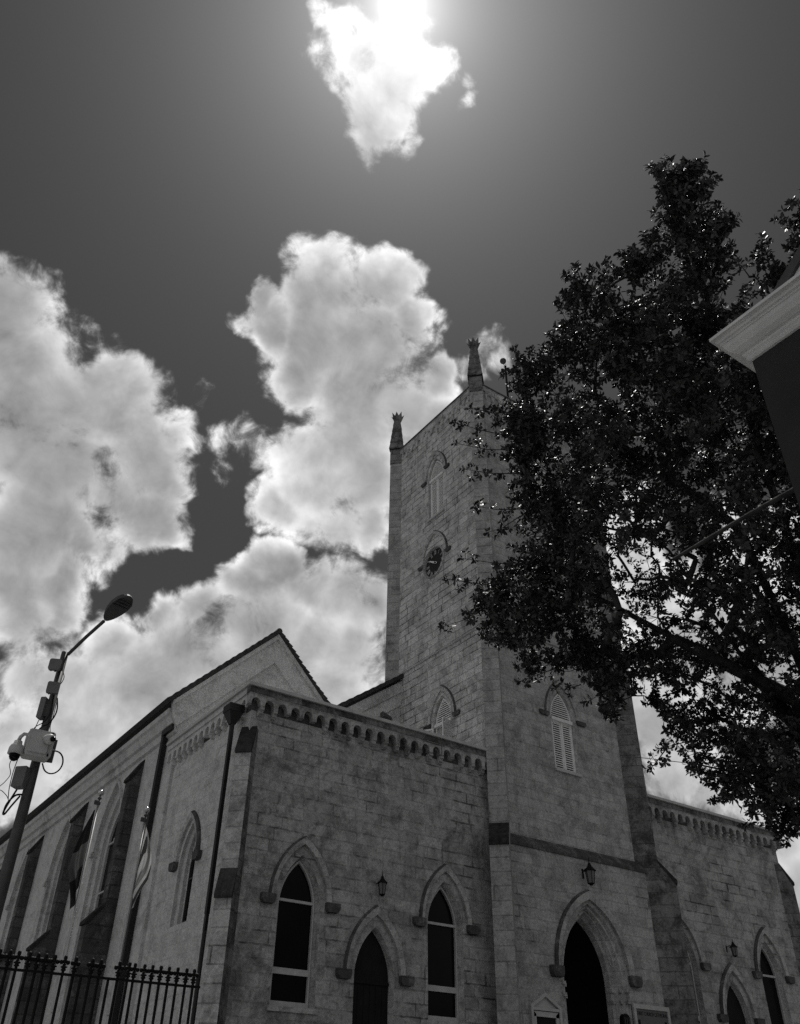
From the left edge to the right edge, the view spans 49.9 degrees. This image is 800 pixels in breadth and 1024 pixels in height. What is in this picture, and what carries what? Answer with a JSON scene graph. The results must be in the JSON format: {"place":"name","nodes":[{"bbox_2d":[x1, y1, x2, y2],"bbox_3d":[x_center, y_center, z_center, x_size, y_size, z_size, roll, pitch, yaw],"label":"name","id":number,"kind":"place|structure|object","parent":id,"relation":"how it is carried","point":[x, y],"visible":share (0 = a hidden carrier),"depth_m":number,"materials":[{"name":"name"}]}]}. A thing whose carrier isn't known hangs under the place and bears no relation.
{"place":"outdoors","nodes":[
{"label":"outdoors","id":0,"kind":"place"},
{"bbox_2d":[0,338,799,1023],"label":"stone church","id":1,"kind":"structure","parent":0,"point":[474,804],"depth_m":28.82,"materials":[{"name":"grey stone"}]},
{"bbox_2d":[94,811,119,909],"bbox_3d":[-10.661,14.367,30.831,0.110,7.700,1.840,23,-41,-27],"label":"window","id":2,"kind":"structure","parent":1,"relation":"in","point":[110,844],"depth_m":32.34,"materials":[{"name":"grey paint"}]},
{"bbox_2d":[182,848,194,922],"bbox_3d":[-6.034,10.756,25.391,0.110,2.470,0.840,23,-41,-27],"label":"window","id":3,"kind":"structure","parent":1,"relation":"in","point":[184,918],"depth_m":25.41,"materials":[{"name":"black glass"}]},
{"bbox_2d":[269,860,313,1007],"bbox_3d":[-2.891,11.310,23.213,1.170,3.615,0.110,23,-41,-27],"label":"window","id":4,"kind":"structure","parent":1,"relation":"in","point":[290,978],"depth_m":23.09,"materials":[{"name":"black glass"}]},
{"bbox_2d":[352,931,388,1023],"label":"door","id":5,"kind":"structure","parent":1,"relation":"in","point":[370,989],"depth_m":23.68,"materials":[{"name":"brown wood"}]},
{"bbox_2d":[376,871,387,896],"bbox_3d":[-0.529,10.778,24.892,0.309,0.706,0.496,9,-37,-11],"label":"wall lantern","id":6,"kind":"object","parent":1,"relation":"attached to","point":[382,882],"depth_m":24.72,"materials":[{"name":"black metal"}]},
{"bbox_2d":[380,711,392,720],"bbox_3d":[-0.537,8.902,32.500,0.272,2.765,0.592,-30,-46,35],"label":"floodlight","id":7,"kind":"object","parent":1,"relation":"on","point":[383,714],"visible":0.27,"depth_m":33.11,"materials":[{"name":"black metal"}]},
{"bbox_2d":[427,461,444,522],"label":"window","id":8,"kind":"structure","parent":1,"relation":"in","point":[437,486],"depth_m":40.21,"materials":[{"name":"paint"}]},
{"bbox_2d":[426,698,451,737],"bbox_3d":[1.444,8.619,32.983,0.690,3.180,1.570,23,-41,-27],"label":"window","id":9,"kind":"structure","parent":1,"relation":"in","point":[443,726],"depth_m":33.48,"materials":[{"name":"paint"}]},
{"bbox_2d":[428,886,458,1022],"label":"window","id":10,"kind":"structure","parent":1,"relation":"in","point":[442,932],"depth_m":25.41,"materials":[{"name":"black glass"}]},
{"bbox_2d":[500,358,508,397],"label":"mast lamp","id":11,"kind":"object","parent":1,"relation":"on","point":[503,361],"visible":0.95,"depth_m":46.10,"materials":[{"name":"black metal"}]},
{"bbox_2d":[530,459,544,492],"bbox_3d":[6.291,-1.461,39.744,1.080,3.300,0.190,23,-41,-27],"label":"window","id":12,"kind":"structure","parent":1,"relation":"in","point":[539,482],"depth_m":39.96,"materials":[{"name":"paint"}]},
{"bbox_2d":[528,992,562,1023],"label":"notice board","id":13,"kind":"object","parent":1,"relation":"attached to","point":[546,1002],"visible":1,"depth_m":25.80,"materials":[{"name":"grey paint"}]},
{"bbox_2d":[551,694,581,777],"bbox_3d":[6.161,8.366,32.565,1.280,3.220,0.300,23,-41,-27],"label":"window","id":14,"kind":"structure","parent":1,"relation":"in","point":[561,723],"depth_m":32.52,"materials":[{"name":"paint"}]},
{"bbox_2d":[564,921,608,1023],"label":"door","id":15,"kind":"structure","parent":1,"relation":"in","point":[586,1003],"depth_m":27.99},
{"bbox_2d":[581,858,595,885],"bbox_3d":[6.436,12.221,29.201,0.386,0.920,0.552,6,-36,-7],"label":"wall lantern","id":16,"kind":"object","parent":1,"relation":"attached to","point":[589,870],"depth_m":29.02,"materials":[{"name":"black metal"}]},
{"bbox_2d":[619,1014,630,1023],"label":"wall lamp","id":17,"kind":"object","parent":1,"relation":"attached to","point":[624,1018],"visible":1,"depth_m":27.12,"materials":[{"name":"black metal"}]},
{"bbox_2d":[632,1003,670,1023],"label":"church sign","id":18,"kind":"object","parent":1,"relation":"attached to","point":[646,1014],"visible":1,"depth_m":28.01,"materials":[{"name":"grey paint"}]},
{"bbox_2d":[687,951,700,1023],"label":"window","id":19,"kind":"structure","parent":1,"relation":"in","point":[691,970],"depth_m":30.60,"materials":[{"name":"grey paint"}]},
{"bbox_2d":[726,940,737,956],"bbox_3d":[12.391,16.295,32.124,0.316,0.663,0.484,23,-41,-27],"label":"wall lantern","id":20,"kind":"object","parent":1,"relation":"attached to","point":[733,947],"depth_m":31.95,"materials":[{"name":"black metal"}]},
{"bbox_2d":[727,986,745,1023],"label":"door","id":21,"kind":"structure","parent":1,"relation":"in","point":[735,1014],"depth_m":31.29,"materials":[{"name":"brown wood"}]},
{"bbox_2d":[760,947,786,1023],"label":"window","id":22,"kind":"structure","parent":1,"relation":"in","point":[770,983],"depth_m":33.00,"materials":[{"name":"black glass"}]},
{"bbox_2d":[0,0,799,906],"label":"sky","id":23,"kind":"structure","parent":0,"point":[239,239],"materials":[{"name":"grey"}]},
{"label":"ground","id":24,"kind":"structure","parent":0,"visible":0},
{"bbox_2d":[0,594,132,919],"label":"street lamp","id":25,"kind":"object","parent":24,"relation":"on","point":[118,606],"visible":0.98,"depth_m":8.21,"materials":[{"name":"metal"}]},
{"bbox_2d":[3,794,22,812],"bbox_3d":[-3.642,2.739,8.071,0.134,0.199,0.037,9,-37,-11],"label":"cable","id":26,"kind":"object","parent":25,"relation":"attached to","point":[9,800],"visible":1,"depth_m":8.07,"materials":[{"name":"black metal"}]},
{"bbox_2d":[10,766,30,789],"bbox_3d":[-3.633,2.561,8.271,0.141,0.197,0.112,-6,-37,9],"label":"radio unit","id":27,"kind":"object","parent":25,"relation":"attached to","point":[20,778],"visible":1,"depth_m":8.23,"materials":[{"name":"metal"}]},
{"bbox_2d":[2,789,20,814],"bbox_3d":[-3.658,2.740,8.101,0.121,0.256,0.037,15,-38,-19],"label":"cable","id":28,"kind":"object","parent":27,"relation":"hanging from","point":[13,803],"visible":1,"depth_m":8.08,"materials":[{"name":"black metal"}]},
{"bbox_2d":[21,728,57,762],"bbox_3d":[-3.497,2.270,8.344,0.298,0.254,0.222,15,-38,-18],"label":"equipment cabinet","id":29,"kind":"object","parent":25,"relation":"attached to","point":[36,749],"visible":0.86,"depth_m":8.27,"materials":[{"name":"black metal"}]},
{"bbox_2d":[7,732,28,760],"bbox_3d":[-3.641,2.250,8.227,0.193,0.286,0.140,23,-41,-27],"label":"security camera","id":30,"kind":"object","parent":29,"relation":"attached to","point":[15,750],"visible":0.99,"depth_m":8.15,"materials":[{"name":"grey plastic"}]},
{"bbox_2d":[0,761,10,799],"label":"cable","id":31,"kind":"object","parent":30,"relation":"hanging from","point":[6,780],"visible":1,"depth_m":8.11,"materials":[{"name":"black metal"}]},
{"bbox_2d":[8,760,17,798],"bbox_3d":[-3.678,2.520,8.149,0.028,0.363,0.137,12,-38,-15],"label":"cable","id":32,"kind":"object","parent":30,"relation":"hanging from","point":[11,779],"visible":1,"depth_m":8.17,"materials":[{"name":"black metal"}]},
{"bbox_2d":[34,698,53,727],"bbox_3d":[-3.562,2.022,8.591,0.030,0.392,0.134,-23,-42,29],"label":"cable","id":33,"kind":"object","parent":29,"relation":"attached to","point":[48,715],"visible":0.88,"depth_m":8.62,"materials":[{"name":"black metal"}]},
{"bbox_2d":[39,697,57,728],"bbox_3d":[-3.526,2.030,8.618,0.144,0.395,0.042,27,-43,-31],"label":"cable","id":34,"kind":"object","parent":29,"relation":"attached to","point":[53,717],"visible":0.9,"depth_m":8.63,"materials":[{"name":"black metal"}]},
{"bbox_2d":[43,734,55,744],"bbox_3d":[-3.369,2.189,8.283,0.137,0.104,0.102,-21,-41,27],"label":"security camera","id":35,"kind":"object","parent":29,"relation":"attached to","point":[49,739],"visible":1,"depth_m":8.25,"materials":[{"name":"white plastic"}]},
{"bbox_2d":[42,750,63,773],"bbox_3d":[-3.364,2.425,8.324,0.195,0.238,0.014,15,-38,-18],"label":"cable","id":36,"kind":"object","parent":29,"relation":"attached to","point":[60,753],"visible":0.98,"depth_m":8.32,"materials":[{"name":"black metal"}]},
{"bbox_2d":[36,697,51,720],"bbox_3d":[-3.594,1.990,8.693,0.096,0.221,0.090,-2,-36,5],"label":"radio unit","id":37,"kind":"object","parent":25,"relation":"attached to","point":[43,708],"visible":1,"depth_m":8.67,"materials":[{"name":"metal"}]},
{"bbox_2d":[46,681,59,694],"bbox_3d":[-3.550,1.815,8.781,0.119,0.135,0.095,13,-38,-16],"label":"panel antenna","id":38,"kind":"object","parent":25,"relation":"attached to","point":[53,687],"visible":1,"depth_m":8.74,"materials":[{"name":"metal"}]},
{"bbox_2d":[48,658,63,671],"bbox_3d":[-3.567,1.610,8.924,0.141,0.135,0.111,6,-36,-7],"label":"panel antenna","id":39,"kind":"object","parent":25,"relation":"attached to","point":[54,665],"visible":1,"depth_m":8.88,"materials":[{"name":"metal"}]},
{"bbox_2d":[49,790,103,1023],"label":"flagpole","id":40,"kind":"object","parent":24,"relation":"on","point":[100,794],"visible":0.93,"depth_m":22.07,"materials":[{"name":"metal"}]},
{"bbox_2d":[68,808,95,910],"bbox_3d":[-8.409,9.084,22.513,0.305,2.626,0.318,-6,-36,9],"label":"flag","id":41,"kind":"object","parent":40,"relation":"attached to","point":[77,863],"visible":1,"depth_m":22.47,"materials":[{"name":"fabric"}]},
{"bbox_2d":[106,807,149,1023],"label":"flagpole","id":42,"kind":"object","parent":24,"relation":"on","point":[146,811],"visible":0.91,"depth_m":22.27,"materials":[{"name":"metal"}]},
{"bbox_2d":[132,828,150,907],"bbox_3d":[-6.838,9.467,22.874,0.341,2.121,0.276,23,-41,-27],"label":"flag","id":43,"kind":"object","parent":42,"relation":"attached to","point":[144,868],"visible":1,"depth_m":22.85,"materials":[{"name":"fabric"}]},
{"bbox_2d":[437,150,799,848],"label":"broadleaf tree","id":44,"kind":"object","parent":24,"relation":"on","point":[687,372],"visible":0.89,"depth_m":13.69,"materials":[{"name":"black plant"}]},
{"bbox_2d":[709,246,799,507],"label":"corner building","id":45,"kind":"structure","parent":24,"relation":"on","point":[761,339],"depth_m":6.26,"materials":[{"name":"black paint"}]},
{"bbox_2d":[673,487,793,559],"bbox_3d":[2.729,0.041,6.806,0.100,0.100,1.466,23,-41,-27],"label":"projecting pole","id":46,"kind":"object","parent":45,"relation":"attached to","point":[748,515],"visible":1,"depth_m":6.83,"materials":[{"name":"grey metal"}]},
{"bbox_3d":[-5.166,6.748,7.152,6.780,0.750,0.440,23,-41,-27],"label":"plinth wall","id":47,"kind":"object","parent":24,"relation":"on","visible":0},
{"bbox_2d":[0,948,199,1023],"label":"iron fence","id":48,"kind":"object","parent":47,"relation":"on","point":[54,961],"visible":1,"depth_m":9.61,"materials":[{"name":"black metal"}]}
]}

